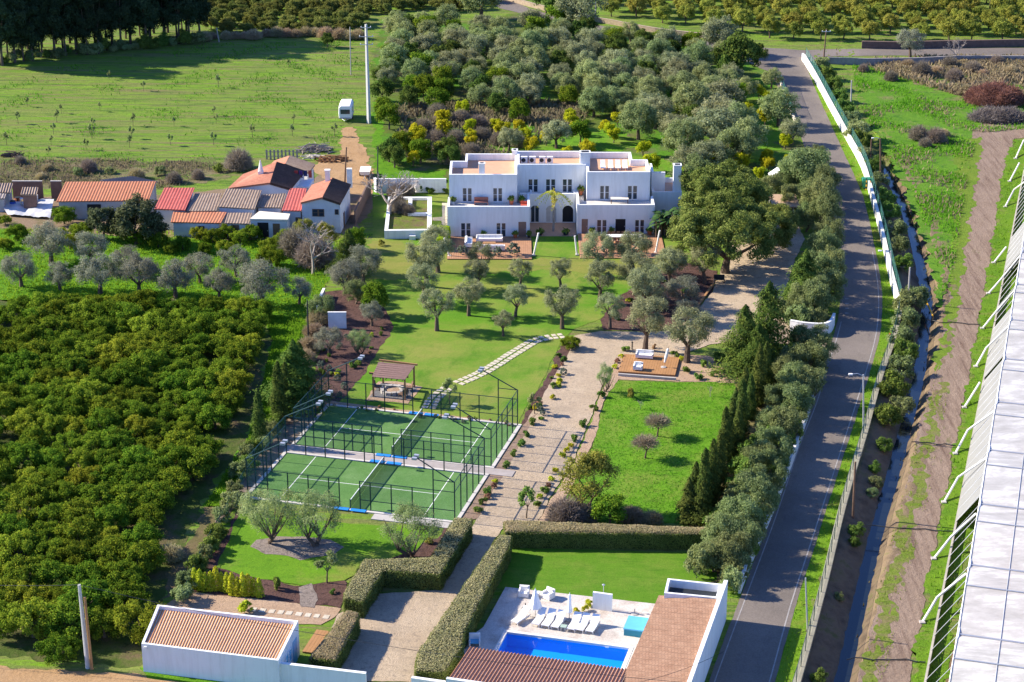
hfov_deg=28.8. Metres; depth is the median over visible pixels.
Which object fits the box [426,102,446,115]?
bare bush
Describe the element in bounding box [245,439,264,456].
boundary bush
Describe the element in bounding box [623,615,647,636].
hot tub
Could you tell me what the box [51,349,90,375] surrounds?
orange tree
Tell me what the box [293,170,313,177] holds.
clothes line
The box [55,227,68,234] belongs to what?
citrus tree
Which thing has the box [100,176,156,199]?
farm barn
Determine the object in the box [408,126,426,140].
lemon tree
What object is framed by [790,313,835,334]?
gate wall
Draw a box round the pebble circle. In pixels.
[250,536,342,559]
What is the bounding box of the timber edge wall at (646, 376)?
[618,373,675,379]
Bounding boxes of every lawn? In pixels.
[216,513,436,584]
[339,235,682,422]
[367,240,669,279]
[373,180,447,239]
[497,548,716,603]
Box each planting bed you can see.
[191,567,346,607]
[207,504,244,568]
[305,325,392,411]
[313,290,391,344]
[385,528,446,559]
[521,342,569,424]
[600,263,716,330]
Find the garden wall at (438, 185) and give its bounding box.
[374,177,445,192]
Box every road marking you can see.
[714,321,841,681]
[769,252,878,681]
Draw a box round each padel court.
[244,400,488,522]
[291,355,521,467]
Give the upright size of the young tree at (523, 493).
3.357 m
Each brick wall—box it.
[12,180,43,197]
[50,180,61,197]
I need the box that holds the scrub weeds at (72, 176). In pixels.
[0,157,229,187]
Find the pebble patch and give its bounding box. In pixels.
[299,583,317,607]
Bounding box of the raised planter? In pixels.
[384,197,431,239]
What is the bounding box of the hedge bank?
[686,366,813,585]
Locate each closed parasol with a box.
[528,588,541,617]
[566,592,571,621]
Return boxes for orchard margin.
[162,506,231,598]
[202,316,310,506]
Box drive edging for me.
[697,283,713,305]
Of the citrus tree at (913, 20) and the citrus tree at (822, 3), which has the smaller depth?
the citrus tree at (913, 20)
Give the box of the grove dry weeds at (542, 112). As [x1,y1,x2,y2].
[396,95,590,164]
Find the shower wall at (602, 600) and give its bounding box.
[593,584,612,611]
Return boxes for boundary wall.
[280,662,366,681]
[411,676,445,681]
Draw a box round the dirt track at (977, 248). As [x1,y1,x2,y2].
[857,121,1023,681]
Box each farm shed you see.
[0,183,12,203]
[0,193,6,211]
[21,187,37,208]
[56,181,155,218]
[171,212,226,236]
[225,212,251,237]
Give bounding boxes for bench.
[474,197,487,204]
[521,201,526,205]
[714,274,724,282]
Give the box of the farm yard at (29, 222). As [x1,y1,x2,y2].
[0,175,372,240]
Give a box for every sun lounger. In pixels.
[511,605,530,625]
[531,607,546,625]
[541,608,556,628]
[550,609,565,630]
[567,611,581,632]
[575,612,590,632]
[585,613,600,632]
[600,159,605,169]
[608,159,612,169]
[615,159,620,169]
[622,159,627,169]
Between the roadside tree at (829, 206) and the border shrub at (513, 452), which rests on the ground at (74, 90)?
the roadside tree at (829, 206)
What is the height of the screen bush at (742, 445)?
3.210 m
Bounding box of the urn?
[414,182,419,192]
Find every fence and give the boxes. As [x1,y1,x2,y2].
[185,438,260,583]
[265,149,299,158]
[354,181,370,224]
[792,298,900,681]
[810,54,901,291]
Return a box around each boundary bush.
[169,582,194,602]
[174,568,199,587]
[183,553,208,571]
[195,543,213,559]
[199,535,220,550]
[203,522,228,538]
[211,506,231,523]
[219,490,243,508]
[225,478,243,494]
[227,459,252,477]
[235,442,255,458]
[236,454,260,469]
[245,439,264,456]
[256,432,272,446]
[263,420,280,436]
[265,412,284,427]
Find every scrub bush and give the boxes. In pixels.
[13,155,26,164]
[35,171,46,178]
[41,163,53,170]
[73,166,83,175]
[79,158,98,172]
[104,166,113,173]
[126,166,145,177]
[153,165,166,174]
[164,171,182,184]
[190,168,205,179]
[212,162,223,171]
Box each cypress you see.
[250,390,269,440]
[267,361,289,423]
[278,361,296,416]
[695,447,714,507]
[704,438,722,505]
[711,433,729,490]
[716,406,733,468]
[726,415,736,461]
[732,404,745,454]
[736,378,751,435]
[743,374,758,419]
[752,343,767,407]
[761,341,773,396]
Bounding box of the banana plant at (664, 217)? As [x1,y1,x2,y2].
[647,207,682,238]
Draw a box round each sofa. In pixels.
[465,236,472,247]
[476,234,502,241]
[478,244,504,250]
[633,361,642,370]
[635,349,653,358]
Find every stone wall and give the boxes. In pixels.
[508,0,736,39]
[828,55,1023,64]
[861,39,1023,48]
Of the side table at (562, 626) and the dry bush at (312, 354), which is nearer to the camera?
the side table at (562, 626)
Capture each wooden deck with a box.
[302,629,329,653]
[447,236,531,259]
[578,233,663,258]
[618,354,678,376]
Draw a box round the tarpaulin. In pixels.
[3,199,53,217]
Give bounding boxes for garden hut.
[768,168,781,192]
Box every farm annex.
[250,211,289,237]
[297,179,313,191]
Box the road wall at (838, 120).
[803,54,898,306]
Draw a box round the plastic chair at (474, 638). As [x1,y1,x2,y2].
[469,633,479,646]
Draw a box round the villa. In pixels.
[447,148,681,236]
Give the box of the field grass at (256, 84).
[0,40,373,162]
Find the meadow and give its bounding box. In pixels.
[567,381,735,524]
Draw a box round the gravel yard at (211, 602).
[167,592,340,624]
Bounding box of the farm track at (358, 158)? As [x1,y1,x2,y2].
[313,127,376,193]
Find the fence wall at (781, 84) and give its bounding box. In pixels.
[779,82,794,120]
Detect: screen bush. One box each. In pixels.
[683,544,710,578]
[685,543,698,567]
[691,535,709,547]
[698,525,720,542]
[701,510,717,523]
[702,509,725,526]
[707,504,738,524]
[719,488,740,506]
[721,480,749,499]
[724,465,749,497]
[726,455,751,475]
[737,432,759,455]
[770,401,787,409]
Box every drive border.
[461,414,536,518]
[539,379,617,520]
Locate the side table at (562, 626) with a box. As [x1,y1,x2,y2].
[560,624,566,631]
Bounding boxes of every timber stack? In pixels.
[301,154,324,158]
[314,155,348,162]
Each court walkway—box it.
[283,445,514,476]
[371,514,450,527]
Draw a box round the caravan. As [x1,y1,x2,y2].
[339,99,353,120]
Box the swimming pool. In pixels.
[494,629,633,668]
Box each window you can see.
[285,647,291,662]
[312,209,323,216]
[340,110,349,113]
[461,223,470,235]
[462,188,471,201]
[493,188,502,201]
[496,223,505,236]
[528,179,537,191]
[546,179,555,190]
[562,179,571,191]
[597,220,606,232]
[600,186,608,198]
[627,186,637,198]
[635,220,644,232]
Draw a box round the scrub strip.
[0,158,231,188]
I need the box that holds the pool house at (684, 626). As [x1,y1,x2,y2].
[446,578,727,681]
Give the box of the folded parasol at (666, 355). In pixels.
[661,348,668,367]
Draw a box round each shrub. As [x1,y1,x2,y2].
[190,567,200,588]
[194,568,204,590]
[201,572,209,591]
[206,570,214,591]
[211,566,220,591]
[217,571,225,591]
[221,572,232,592]
[226,572,237,595]
[233,576,240,596]
[237,599,252,612]
[238,572,246,596]
[243,573,254,596]
[249,577,257,596]
[254,577,264,597]
[273,576,280,590]
[317,360,324,368]
[333,374,341,380]
[350,362,357,367]
[425,537,433,543]
[426,187,434,192]
[437,225,450,244]
[457,245,466,252]
[473,506,483,511]
[478,497,487,504]
[483,485,491,493]
[492,246,501,254]
[502,460,510,467]
[506,242,520,253]
[509,449,516,456]
[517,438,525,446]
[523,430,529,436]
[529,417,535,425]
[533,500,542,506]
[540,486,549,493]
[558,451,565,456]
[560,367,566,373]
[571,434,578,441]
[579,418,586,427]
[581,604,588,610]
[585,599,592,607]
[589,404,598,410]
[596,391,605,396]
[601,244,609,252]
[621,346,629,350]
[627,387,634,398]
[632,242,642,252]
[670,351,678,356]
[682,366,690,371]
[694,373,703,378]
[700,359,706,366]
[713,351,725,361]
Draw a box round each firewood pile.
[0,151,23,157]
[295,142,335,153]
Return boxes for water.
[834,167,932,681]
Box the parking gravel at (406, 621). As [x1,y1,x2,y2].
[331,221,824,681]
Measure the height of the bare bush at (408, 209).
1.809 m
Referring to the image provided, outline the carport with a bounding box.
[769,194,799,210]
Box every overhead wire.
[0,584,78,585]
[82,585,675,681]
[641,651,723,681]
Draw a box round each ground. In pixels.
[0,0,1023,681]
[0,299,272,667]
[369,13,818,228]
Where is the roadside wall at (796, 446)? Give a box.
[738,389,816,593]
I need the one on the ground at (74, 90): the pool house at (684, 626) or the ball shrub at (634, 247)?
the pool house at (684, 626)
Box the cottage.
[300,168,352,232]
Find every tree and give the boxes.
[0,0,17,65]
[0,0,32,62]
[0,214,11,224]
[0,238,9,248]
[0,238,14,248]
[0,250,38,286]
[0,301,25,324]
[0,325,16,342]
[0,338,22,362]
[0,347,42,371]
[0,363,20,383]
[0,381,21,397]
[0,391,20,418]
[0,416,8,435]
[0,443,14,471]
[0,459,14,485]
[0,482,33,498]
[0,491,37,526]
[0,492,12,514]
[0,511,30,539]
[0,528,41,565]
[0,553,46,597]
[0,577,16,606]
[0,600,21,640]
[1,23,10,53]
[2,596,59,639]
[3,580,50,605]
[4,223,29,240]
[4,404,45,436]
[6,294,30,307]
[6,439,42,469]
[6,465,45,483]
[7,367,44,386]
[7,395,37,420]
[8,323,44,343]
[10,0,32,61]
[11,314,40,339]
[14,425,52,453]
[16,382,48,406]
[17,338,53,359]
[19,474,62,508]
[20,0,44,60]
[20,306,47,324]
[22,218,73,263]
[24,352,66,371]
[25,290,63,308]
[26,520,61,541]
[26,537,73,563]
[28,413,64,434]
[29,365,68,385]
[30,446,67,470]
[30,502,73,524]
[31,558,74,591]
[32,0,51,57]
[32,314,71,335]
[33,394,70,420]
[33,631,83,665]
[34,0,68,56]
[35,298,70,324]
[38,328,60,346]
[38,466,69,483]
[40,584,83,610]
[42,261,76,290]
[42,376,77,401]
[43,598,96,638]
[45,336,81,355]
[46,479,81,507]
[48,0,79,55]
[48,538,95,569]
[50,429,80,456]
[51,205,77,223]
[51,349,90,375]
[53,109,58,119]
[53,514,105,547]
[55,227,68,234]
[56,291,83,312]
[56,329,88,351]
[56,496,101,525]
[56,578,114,611]
[58,1,87,53]
[58,3,69,47]
[58,233,78,248]
[58,395,91,418]
[59,370,87,384]
[60,414,94,435]
[61,558,103,585]
[64,317,91,336]
[64,445,99,469]
[64,465,107,486]
[65,296,99,320]
[65,378,109,402]
[68,222,92,235]
[68,340,101,360]
[71,0,96,54]
[71,480,114,508]
[72,230,110,266]
[72,430,118,460]
[73,250,120,293]
[77,294,103,303]
[79,605,120,640]
[80,0,111,53]
[81,393,127,419]
[82,316,116,335]
[82,366,118,393]
[83,330,111,348]
[84,206,115,235]
[84,299,120,319]
[84,406,125,433]
[84,535,135,566]
[85,356,115,379]
[86,460,127,488]
[87,447,126,466]
[88,124,94,134]
[88,525,121,545]
[89,503,131,531]
[94,0,120,45]
[94,335,133,363]
[94,425,136,457]
[96,0,120,49]
[99,557,150,590]
[100,292,135,315]
[101,579,152,612]
[103,0,132,38]
[105,481,155,512]
[106,317,134,335]
[107,361,149,393]
[107,385,136,402]
[108,331,135,353]
[109,192,163,244]
[109,243,140,271]
[109,301,145,326]
[109,357,140,379]
[109,462,159,491]
[110,598,167,644]
[113,413,156,437]
[114,227,133,239]
[115,251,161,291]
[117,0,140,43]
[118,399,151,421]
[118,443,159,471]
[120,520,164,547]
[120,539,168,574]
[122,288,160,312]
[122,338,155,358]
[124,385,160,406]
[127,0,161,47]
[127,310,164,332]
[127,328,163,343]
[128,126,134,135]
[128,501,166,527]
[129,231,147,243]
[129,349,169,374]
[130,480,177,512]
[131,435,160,454]
[136,0,160,35]
[137,211,169,239]
[138,371,163,393]
[142,308,167,327]
[142,418,178,441]
[144,401,181,423]
[147,232,169,246]
[147,339,187,363]
[147,442,195,472]
[152,0,176,30]
[152,258,198,298]
[152,464,191,494]
[153,297,179,314]
[153,318,182,331]
[154,357,191,373]
[155,429,200,455]
[157,328,188,351]
[157,368,201,392]
[157,387,188,406]
[161,306,188,322]
[162,0,193,43]
[162,241,179,252]
[163,0,181,38]
[167,343,206,365]
[169,404,201,425]
[169,420,202,439]
[171,296,199,315]
[172,235,191,249]
[173,0,203,30]
[176,446,219,479]
[179,312,214,336]
[180,332,211,353]
[180,387,215,411]
[181,251,215,282]
[183,366,224,390]
[184,306,213,327]
[187,434,225,456]
[189,226,207,239]
[190,358,216,369]
[192,0,214,30]
[192,401,232,430]
[198,242,212,253]
[198,293,226,313]
[202,228,223,242]
[203,266,237,299]
[204,16,218,28]
[205,332,240,354]
[206,317,242,336]
[206,385,245,414]
[208,11,220,21]
[208,355,250,377]
[209,7,227,19]
[210,131,216,143]
[210,309,239,324]
[212,368,254,394]
[213,0,229,5]
[213,339,261,369]
[214,240,233,251]
[215,3,229,13]
[216,245,251,276]
[217,19,236,31]
[218,224,238,238]
[219,17,235,24]
[223,9,243,23]
[224,295,255,316]
[226,0,248,10]
[229,230,248,242]
[231,320,266,338]
[231,332,264,354]
[234,7,245,15]
[235,0,251,7]
[236,256,290,299]
[236,485,296,543]
[238,22,254,31]
[239,311,270,327]
[241,223,262,239]
[242,10,258,20]
[242,14,258,27]
[244,298,275,317]
[245,5,263,16]
[249,0,269,6]
[252,2,266,11]
[255,243,287,266]
[256,16,274,27]
[257,19,278,29]
[257,237,278,251]
[262,7,278,17]
[263,11,277,20]
[264,0,283,12]
[273,228,289,240]
[278,14,296,29]
[278,17,299,29]
[282,275,312,303]
[283,487,342,546]
[284,7,299,16]
[285,0,305,11]
[292,20,313,29]
[292,217,315,235]
[297,219,337,273]
[298,7,316,14]
[298,13,312,20]
[299,17,314,24]
[305,0,322,7]
[305,294,334,314]
[310,8,331,17]
[311,15,332,28]
[312,19,332,29]
[313,326,343,352]
[313,550,338,582]
[315,4,332,15]
[316,220,340,242]
[319,0,337,12]
[320,32,334,47]
[323,257,363,293]
[328,17,343,24]
[329,0,340,8]
[330,10,348,22]
[330,123,337,135]
[333,20,351,30]
[337,7,352,12]
[339,0,354,7]
[339,4,353,9]
[342,279,366,303]
[344,12,365,26]
[346,243,384,282]
[346,328,372,354]
[349,7,366,13]
[349,226,365,246]
[352,11,369,20]
[355,2,372,12]
[356,0,373,5]
[359,299,384,325]
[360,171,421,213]
[360,281,389,314]
[369,63,392,80]
[370,76,394,97]
[371,0,391,10]
[373,95,392,114]
[374,103,400,129]
[374,136,401,161]
[376,58,402,77]
[376,66,400,82]
[377,3,391,13]
[377,499,443,557]
[379,35,405,50]
[379,41,409,67]
[379,43,390,61]
[380,143,405,167]
[382,10,405,23]
[383,13,411,35]
[387,53,404,69]
[391,20,416,41]
[392,0,414,10]
[392,28,414,42]
[392,130,413,152]
[397,13,417,29]
[397,84,419,106]
[399,57,428,83]
[402,74,420,88]
[403,234,447,286]
[404,41,423,58]
[405,262,439,303]
[406,0,424,8]
[406,138,432,163]
[406,150,419,165]
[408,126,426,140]
[409,31,439,52]
[409,51,434,71]
[409,122,423,131]
[413,16,433,36]
[413,19,441,38]
[413,71,434,100]
[414,11,429,18]
[416,287,455,330]
[418,222,455,272]
[420,14,437,25]
[422,30,441,48]
[423,50,439,64]
[424,86,451,106]
[427,60,457,78]
[428,0,445,7]
[429,44,450,62]
[431,135,460,157]
[432,64,454,83]
[432,77,455,97]
[433,3,461,30]
[434,109,451,126]
[436,78,455,93]
[436,119,452,133]
[437,48,464,64]
[437,144,461,162]
[440,24,461,43]
[442,27,469,48]
[442,378,457,403]
[444,0,463,9]
[444,38,460,58]
[445,19,462,27]
[448,60,461,79]
[452,276,485,315]
[455,99,469,111]
[457,67,481,91]
[458,48,480,63]
[460,0,503,14]
[460,58,481,71]
[461,33,493,57]
[462,118,476,129]
[462,259,488,282]
[463,135,477,144]
[464,65,484,84]
[465,56,487,70]
[465,241,494,275]
[466,128,476,136]
[467,14,492,29]
[467,82,491,106]
[468,21,487,34]
[468,27,486,35]
[468,73,493,96]
[476,29,496,54]
[485,75,513,92]
[486,15,515,31]
[486,66,508,78]
[486,92,510,111]
[487,44,508,61]
[489,25,513,45]
[490,75,522,100]
[490,118,503,126]
[492,32,517,49]
[492,52,518,65]
[492,309,513,336]
[493,120,510,131]
[494,60,511,76]
[495,46,522,59]
[496,126,523,150]
[502,282,528,316]
[506,61,540,87]
[508,28,520,38]
[508,98,531,120]
[508,256,533,283]
[509,36,535,58]
[513,119,526,129]
[515,72,545,91]
[515,85,541,104]
[517,7,545,25]
[517,485,535,517]
[518,55,543,72]
[519,44,552,66]
[519,126,531,137]
[521,29,550,54]
[522,136,538,150]
[524,15,546,28]
[525,23,542,31]
[527,392,541,413]
[529,27,553,47]
[531,0,554,12]
[534,188,573,230]
[540,118,572,148]
[540,130,552,145]
[541,0,561,13]
[543,5,567,25]
[543,283,581,328]
[545,26,573,47]
[545,45,566,60]
[547,17,571,27]
[547,64,571,79]
[548,49,572,66]
[549,18,572,34]
[549,61,573,72]
[549,71,570,89]
[549,257,571,287]
[554,0,609,20]
[555,74,581,100]
[555,447,620,503]
[556,39,576,56]
[558,84,578,104]
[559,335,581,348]
[561,145,573,150]
[563,38,594,62]
[563,111,578,121]
[564,107,576,115]
[568,19,590,38]
[568,119,591,143]
[572,59,607,89]
[574,27,608,43]
[574,50,597,66]
[577,57,600,72]
[577,85,609,116]
[578,138,596,151]
[579,15,599,29]
[579,229,617,275]
[580,72,611,90]
[581,82,602,95]
[581,90,605,112]
[582,60,602,85]
[584,258,618,299]
[587,38,605,55]
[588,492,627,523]
[594,292,626,328]
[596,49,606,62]
[596,361,614,391]
[597,48,634,64]
[597,59,631,84]
[597,85,628,112]
[598,119,609,131]
[600,25,615,37]
[602,0,620,16]
[602,31,627,49]
[603,122,615,137]
[604,27,627,43]
[604,38,627,49]
[606,128,620,142]
[609,56,636,86]
[610,71,639,90]
[610,112,623,126]
[611,89,633,111]
[614,47,635,61]
[614,228,655,269]
[614,250,654,295]
[617,99,659,139]
[617,100,638,118]
[620,87,637,99]
[622,20,640,43]
[624,0,647,16]
[625,295,668,349]
[627,36,650,50]
[627,262,666,314]
[629,431,661,458]
[630,48,657,63]
[630,65,655,82]
[631,53,656,70]
[632,78,665,94]
[634,28,653,40]
[634,60,660,75]
[634,91,665,111]
[634,280,669,302]
[635,84,667,99]
[635,141,652,155]
[637,35,649,48]
[637,96,674,129]
[638,73,666,94]
[642,153,660,168]
[644,411,673,436]
[645,37,676,68]
[647,0,665,5]
[651,0,670,9]
[651,4,672,22]
[653,24,682,45]
[653,245,688,283]
[654,67,679,93]
[655,112,695,145]
[656,50,692,70]
[656,249,688,281]
[660,38,681,53]
[660,117,707,153]
[661,56,692,78]
[663,304,717,362]
[664,274,702,306]
[666,70,701,91]
[666,187,785,273]
[667,90,693,109]
[667,152,713,193]
[668,142,702,171]
[670,79,712,112]
[672,100,692,115]
[672,298,703,322]
[675,0,696,15]
[677,3,694,23]
[678,158,773,217]
[680,31,702,48]
[680,104,705,121]
[682,40,714,64]
[685,37,712,58]
[687,106,740,152]
[688,59,708,72]
[689,243,721,283]
[690,137,727,165]
[691,62,719,79]
[691,92,732,136]
[693,0,715,5]
[698,0,716,12]
[699,14,741,44]
[699,535,731,571]
[700,76,720,85]
[702,5,720,18]
[702,8,725,22]
[703,73,724,82]
[704,76,745,102]
[704,94,735,109]
[704,511,741,541]
[707,83,732,99]
[708,152,722,167]
[711,40,724,52]
[711,47,722,62]
[712,530,753,567]
[714,54,721,65]
[715,54,743,69]
[716,127,759,160]
[716,493,764,521]
[718,61,743,76]
[719,31,764,74]
[719,68,740,81]
[720,509,767,548]
[721,0,746,10]
[722,115,769,150]
[724,1,748,22]
[724,100,759,128]
[727,81,748,102]
[731,8,755,31]
[732,467,767,499]
[734,76,760,101]
[734,152,749,166]
[735,475,779,516]
[736,200,800,249]
[740,439,779,463]
[743,0,766,7]
[743,101,753,110]
[746,447,790,493]
[749,1,765,15]
[752,5,774,16]
[752,166,765,178]
[753,84,766,99]
[753,404,787,433]
[755,10,775,30]
[756,43,768,63]
[756,108,770,124]
[756,425,796,465]
[757,86,801,125]
[758,147,773,161]
[760,14,782,37]
[760,156,775,172]
[760,173,786,204]
[761,67,784,88]
[762,90,773,97]
[763,382,791,409]
[766,405,808,438]
[767,0,782,7]
[769,354,792,380]
[771,0,794,17]
[774,170,800,189]
[774,359,809,385]
[775,146,832,184]
[777,380,814,419]
[778,7,800,17]
[778,116,806,144]
[778,342,809,366]
[779,133,792,148]
[779,183,804,212]
[780,11,802,25]
[784,21,803,38]
[788,281,819,306]
[788,323,821,347]
[789,339,832,372]
[791,0,812,4]
[792,200,818,231]
[795,364,826,396]
[796,177,818,200]
[798,0,817,14]
[798,274,837,310]
[798,322,840,359]
[799,173,842,219]
[800,6,820,16]
[803,9,826,31]
[804,225,843,253]
[805,146,830,163]
[805,191,846,229]
[805,249,839,287]
[807,143,826,150]
[807,162,843,194]
[810,16,830,38]
[812,215,845,247]
[815,266,847,309]
[817,0,841,7]
[817,244,847,285]
[823,0,843,18]
[830,12,850,27]
[833,18,853,38]
[843,0,866,19]
[851,3,872,20]
[852,9,874,28]
[860,20,883,39]
[865,0,886,13]
[871,2,889,18]
[875,7,893,21]
[879,13,901,33]
[889,0,913,13]
[895,28,926,56]
[896,0,918,19]
[902,10,920,21]
[907,16,926,26]
[910,21,930,36]
[916,0,934,10]
[918,0,940,18]
[927,10,948,27]
[931,13,952,31]
[936,17,960,39]
[939,0,960,8]
[943,38,966,55]
[945,0,968,13]
[949,8,966,20]
[956,11,978,27]
[960,0,980,10]
[960,20,984,39]
[971,5,987,21]
[980,9,999,28]
[983,16,1006,34]
[989,0,1014,8]
[991,20,1015,38]
[995,3,1012,15]
[999,5,1022,22]
[1008,14,1023,33]
[1014,0,1023,13]
[1018,25,1023,37]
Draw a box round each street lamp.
[849,373,863,432]
[871,137,880,172]
[878,250,891,288]
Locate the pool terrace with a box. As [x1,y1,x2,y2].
[464,587,654,668]
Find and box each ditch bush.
[809,667,828,681]
[813,57,830,66]
[819,66,837,79]
[825,75,842,88]
[830,87,848,101]
[834,97,854,112]
[834,591,844,601]
[841,110,862,125]
[841,118,869,137]
[847,521,865,536]
[847,536,861,547]
[852,129,873,146]
[856,145,874,160]
[864,154,885,172]
[866,487,878,496]
[868,459,881,473]
[868,475,883,487]
[870,171,890,188]
[873,402,903,426]
[875,185,897,204]
[875,436,893,452]
[876,368,912,397]
[881,201,901,218]
[884,218,909,236]
[886,323,916,344]
[886,353,914,379]
[888,234,909,253]
[888,395,915,415]
[890,305,921,328]
[892,253,913,272]
[892,288,925,315]
[893,336,919,359]
[905,284,932,305]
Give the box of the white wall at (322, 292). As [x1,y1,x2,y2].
[316,288,324,307]
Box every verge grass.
[140,667,221,681]
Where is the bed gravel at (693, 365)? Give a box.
[611,354,737,382]
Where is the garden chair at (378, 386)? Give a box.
[374,379,381,390]
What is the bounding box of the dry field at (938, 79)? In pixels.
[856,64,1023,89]
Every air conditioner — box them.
[521,156,526,163]
[529,156,535,163]
[539,156,545,163]
[547,156,552,163]
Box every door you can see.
[87,204,100,218]
[257,222,268,237]
[273,224,279,236]
[293,637,297,662]
[518,222,525,235]
[531,206,538,221]
[546,206,555,221]
[562,206,572,221]
[582,219,587,232]
[615,219,625,232]
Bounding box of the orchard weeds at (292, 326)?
[205,315,311,506]
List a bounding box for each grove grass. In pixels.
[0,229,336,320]
[371,102,448,181]
[449,124,638,153]
[632,156,689,178]
[730,82,784,165]
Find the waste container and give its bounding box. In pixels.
[861,177,873,188]
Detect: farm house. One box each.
[155,187,194,229]
[186,193,221,211]
[217,188,261,224]
[228,160,303,199]
[256,193,285,212]
[271,156,314,179]
[282,188,306,226]
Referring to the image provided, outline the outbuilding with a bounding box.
[141,605,299,681]
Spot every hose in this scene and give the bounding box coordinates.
[847,657,925,662]
[865,524,952,531]
[911,441,955,445]
[930,320,979,324]
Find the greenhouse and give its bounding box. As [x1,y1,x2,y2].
[919,140,1023,681]
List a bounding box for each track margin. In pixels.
[858,382,949,681]
[910,140,1023,681]
[930,137,983,370]
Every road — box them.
[0,665,177,681]
[497,0,1023,70]
[709,60,881,681]
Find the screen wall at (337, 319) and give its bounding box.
[328,311,346,327]
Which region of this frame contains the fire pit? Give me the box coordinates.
[380,384,402,395]
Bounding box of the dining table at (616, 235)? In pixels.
[606,234,640,236]
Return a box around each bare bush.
[222,146,255,172]
[275,225,310,259]
[290,231,337,270]
[385,181,408,197]
[386,194,407,207]
[391,199,405,213]
[401,181,416,196]
[401,203,415,215]
[415,118,434,130]
[425,127,446,141]
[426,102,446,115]
[445,127,466,143]
[450,109,469,122]
[461,142,480,154]
[469,113,488,128]
[473,126,490,140]
[489,132,508,145]
[510,136,526,148]
[545,494,588,522]
[568,498,599,523]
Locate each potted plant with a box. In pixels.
[449,196,456,204]
[507,195,514,204]
[512,230,518,237]
[518,194,525,203]
[526,230,531,237]
[535,227,544,234]
[562,228,569,234]
[577,185,584,194]
[645,227,653,234]
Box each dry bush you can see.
[160,540,185,562]
[200,31,213,41]
[211,32,217,38]
[219,30,232,40]
[229,31,240,39]
[241,31,246,38]
[245,28,262,40]
[261,28,270,36]
[270,26,283,37]
[281,27,291,37]
[289,28,302,37]
[297,334,319,352]
[299,25,311,36]
[300,322,324,336]
[303,348,317,361]
[304,308,327,325]
[309,27,318,36]
[315,26,332,37]
[330,26,346,39]
[341,29,355,39]
[351,28,364,39]
[620,504,644,524]
[640,508,663,525]
[857,63,869,72]
[883,70,898,80]
[902,58,915,65]
[906,124,928,140]
[911,59,933,75]
[918,136,932,147]
[923,126,948,143]
[931,65,944,72]
[940,128,950,136]
[941,54,957,65]
[944,67,964,81]
[960,84,969,89]
[963,60,982,72]
[976,69,989,73]
[989,54,1004,63]
[1003,64,1018,72]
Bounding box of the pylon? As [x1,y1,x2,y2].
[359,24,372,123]
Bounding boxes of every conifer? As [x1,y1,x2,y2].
[250,339,340,418]
[267,341,333,400]
[316,228,378,275]
[673,477,700,523]
[677,461,699,501]
[685,479,713,526]
[699,450,724,493]
[701,304,776,381]
[713,398,747,440]
[722,387,749,423]
[725,280,803,366]
[725,366,760,413]
[726,323,778,385]
[775,249,841,312]
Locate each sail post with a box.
[532,233,538,255]
[574,236,578,255]
[654,230,660,252]
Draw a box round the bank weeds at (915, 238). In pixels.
[836,48,932,635]
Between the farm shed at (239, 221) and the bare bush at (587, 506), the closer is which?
the bare bush at (587, 506)
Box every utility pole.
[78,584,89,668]
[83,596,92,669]
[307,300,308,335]
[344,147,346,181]
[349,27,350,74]
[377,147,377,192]
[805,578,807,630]
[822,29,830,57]
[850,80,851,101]
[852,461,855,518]
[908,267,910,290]
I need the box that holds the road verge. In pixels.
[775,72,895,681]
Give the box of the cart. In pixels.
[359,166,371,177]
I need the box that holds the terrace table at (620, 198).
[611,197,628,203]
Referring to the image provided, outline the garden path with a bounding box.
[432,203,446,224]
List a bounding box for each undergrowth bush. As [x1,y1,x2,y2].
[0,56,9,63]
[4,52,17,60]
[11,49,21,58]
[24,48,42,60]
[42,48,50,56]
[53,47,67,58]
[66,45,72,52]
[73,46,81,53]
[77,41,91,53]
[90,41,103,54]
[94,37,110,51]
[109,44,117,51]
[112,38,126,48]
[122,44,131,49]
[131,43,139,48]
[135,31,152,47]
[147,38,158,48]
[153,31,171,46]
[163,37,176,45]
[176,28,193,43]
[190,31,205,43]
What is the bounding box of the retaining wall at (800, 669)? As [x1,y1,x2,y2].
[793,310,901,681]
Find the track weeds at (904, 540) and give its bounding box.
[861,384,948,681]
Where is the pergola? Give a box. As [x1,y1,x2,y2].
[369,359,417,399]
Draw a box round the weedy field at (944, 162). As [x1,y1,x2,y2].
[852,69,1023,306]
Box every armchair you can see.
[518,585,529,597]
[541,586,554,600]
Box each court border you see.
[215,412,317,522]
[298,400,516,423]
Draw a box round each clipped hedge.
[308,609,360,668]
[342,517,472,618]
[414,534,512,680]
[503,520,703,550]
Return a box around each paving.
[370,382,416,399]
[530,223,576,235]

